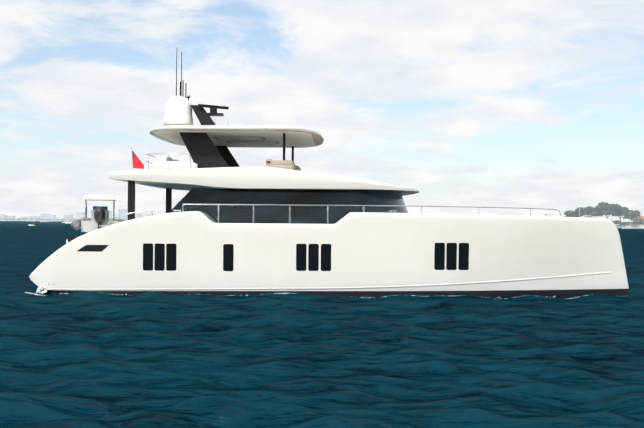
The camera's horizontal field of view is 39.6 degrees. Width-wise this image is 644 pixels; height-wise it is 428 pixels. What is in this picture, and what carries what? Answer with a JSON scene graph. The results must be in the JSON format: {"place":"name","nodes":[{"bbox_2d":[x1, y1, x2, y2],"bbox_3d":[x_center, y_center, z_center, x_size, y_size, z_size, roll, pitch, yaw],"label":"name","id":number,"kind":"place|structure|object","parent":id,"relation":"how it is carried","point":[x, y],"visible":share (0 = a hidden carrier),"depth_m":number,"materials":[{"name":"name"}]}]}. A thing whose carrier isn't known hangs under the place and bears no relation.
{"place":"outdoors","nodes":[
{"label":"outdoors","id":0,"kind":"place"},
{"bbox_2d":[0,217,127,220],"bbox_3d":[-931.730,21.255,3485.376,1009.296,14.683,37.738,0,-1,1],"label":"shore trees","id":1,"kind":"object","parent":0,"point":[43,219],"visible":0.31,"depth_m":3485.79,"materials":[{"name":"green plant"}]},
{"bbox_2d":[0,209,621,224],"bbox_3d":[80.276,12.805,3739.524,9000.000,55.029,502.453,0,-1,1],"label":"distant skyline","id":2,"kind":"structure","parent":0,"point":[79,214],"depth_m":3654.27,"materials":[{"name":"grey concrete"}]},
{"bbox_2d":[0,220,643,427],"bbox_3d":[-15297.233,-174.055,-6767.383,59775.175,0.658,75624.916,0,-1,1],"label":"sea","id":3,"kind":"structure","parent":0,"point":[150,359],"depth_m":19.50,"materials":[{"name":"liquid"}]},
{"bbox_2d":[36,285,46,293],"bbox_3d":[-11.362,3.077,36.288,0.517,0.364,0.162,0,-1,13],"label":"water splash","id":4,"kind":"object","parent":3,"relation":"on","point":[39,288],"visible":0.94,"depth_m":36.26,"materials":[{"name":"white liquid"}]},
{"bbox_2d":[26,221,71,223],"bbox_3d":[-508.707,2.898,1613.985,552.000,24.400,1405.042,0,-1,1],"label":"distant boats","id":5,"kind":"object","parent":3,"relation":"on","point":[67,222],"visible":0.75,"depth_m":1156.76,"materials":[{"name":"white"}]},
{"bbox_2d":[29,211,629,297],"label":"catamaran hulls","id":6,"kind":"object","parent":3,"relation":"on","point":[372,249],"visible":0.88,"depth_m":35.92,"materials":[{"name":"white plastic"}]},
{"bbox_2d":[66,104,418,243],"bbox_3d":[-1.755,-1.609,41.611,18.800,6.860,10.900,0,-1,1],"label":"yacht superstructure","id":7,"kind":"object","parent":6,"relation":"on","point":[219,175],"visible":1,"depth_m":37.07,"materials":[{"name":"white plastic"}]},
{"bbox_2d":[71,194,125,232],"bbox_3d":[-10.343,0.136,41.704,2.480,2.086,5.154,1,-1,-14],"label":"tender boat","id":8,"kind":"object","parent":7,"relation":"on","point":[99,215],"visible":0.85,"depth_m":39.72,"materials":[{"name":"grey plastic"}]},
{"bbox_2d":[163,52,192,125],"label":"radar dome","id":9,"kind":"structure","parent":7,"relation":"on","point":[178,110],"depth_m":41.29,"materials":[{"name":"white paint"}]},
{"bbox_2d":[131,148,300,170],"bbox_3d":[-4.501,-2.206,41.355,6.785,1.011,8.059,0,-1,1],"label":"deck furniture","id":10,"kind":"object","parent":7,"relation":"on","point":[161,163],"visible":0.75,"depth_m":38.06,"materials":[{"name":"white"}]},
{"bbox_2d":[68,124,591,242],"bbox_3d":[0.384,-1.429,38.775,21.420,5.402,5.659,0,-1,1],"label":"deck hardware","id":11,"kind":"object","parent":7,"relation":"on","point":[70,238],"visible":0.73,"depth_m":36.59,"materials":[{"name":"silver metal"}]},
{"bbox_2d":[107,118,560,224],"bbox_3d":[0.617,-1.863,40.907,18.404,4.870,10.035,0,-1,1],"label":"railing","id":12,"kind":"object","parent":7,"relation":"on","point":[253,208],"visible":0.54,"depth_m":35.98,"materials":[{"name":"silver metal"}]},
{"bbox_2d":[48,243,468,284],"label":"hull windows","id":13,"kind":"structure","parent":6,"relation":"attached to","point":[313,256],"depth_m":35.82,"materials":[{"name":"black glass"}]},
{"bbox_2d":[45,272,609,289],"bbox_3d":[0.322,2.725,36.111,23.074,0.866,0.862,0,-1,-1],"label":"hull spray rail","id":14,"kind":"object","parent":6,"relation":"on","point":[335,287],"visible":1,"depth_m":35.92,"materials":[{"name":"white plastic"}]},
{"bbox_2d":[579,189,643,228],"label":"moored sailboats","id":15,"kind":"object","parent":3,"relation":"on","point":[630,227],"visible":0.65,"depth_m":674.83,"materials":[{"name":"white"}]},
{"bbox_2d":[0,0,643,224],"label":"sky","id":16,"kind":"structure","parent":0,"point":[474,103],"materials":[{"name":"white"}]},
{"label":"island ground","id":17,"kind":"structure","parent":0,"visible":0},
{"bbox_2d":[564,202,643,224],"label":"island trees","id":18,"kind":"object","parent":17,"relation":"on","point":[606,209],"visible":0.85,"depth_m":759.28,"materials":[{"name":"green plant"}]},
{"bbox_2d":[632,216,643,225],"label":"building","id":19,"kind":"structure","parent":17,"relation":"on","point":[637,218],"depth_m":770.49,"materials":[{"name":"paint"}]}
]}

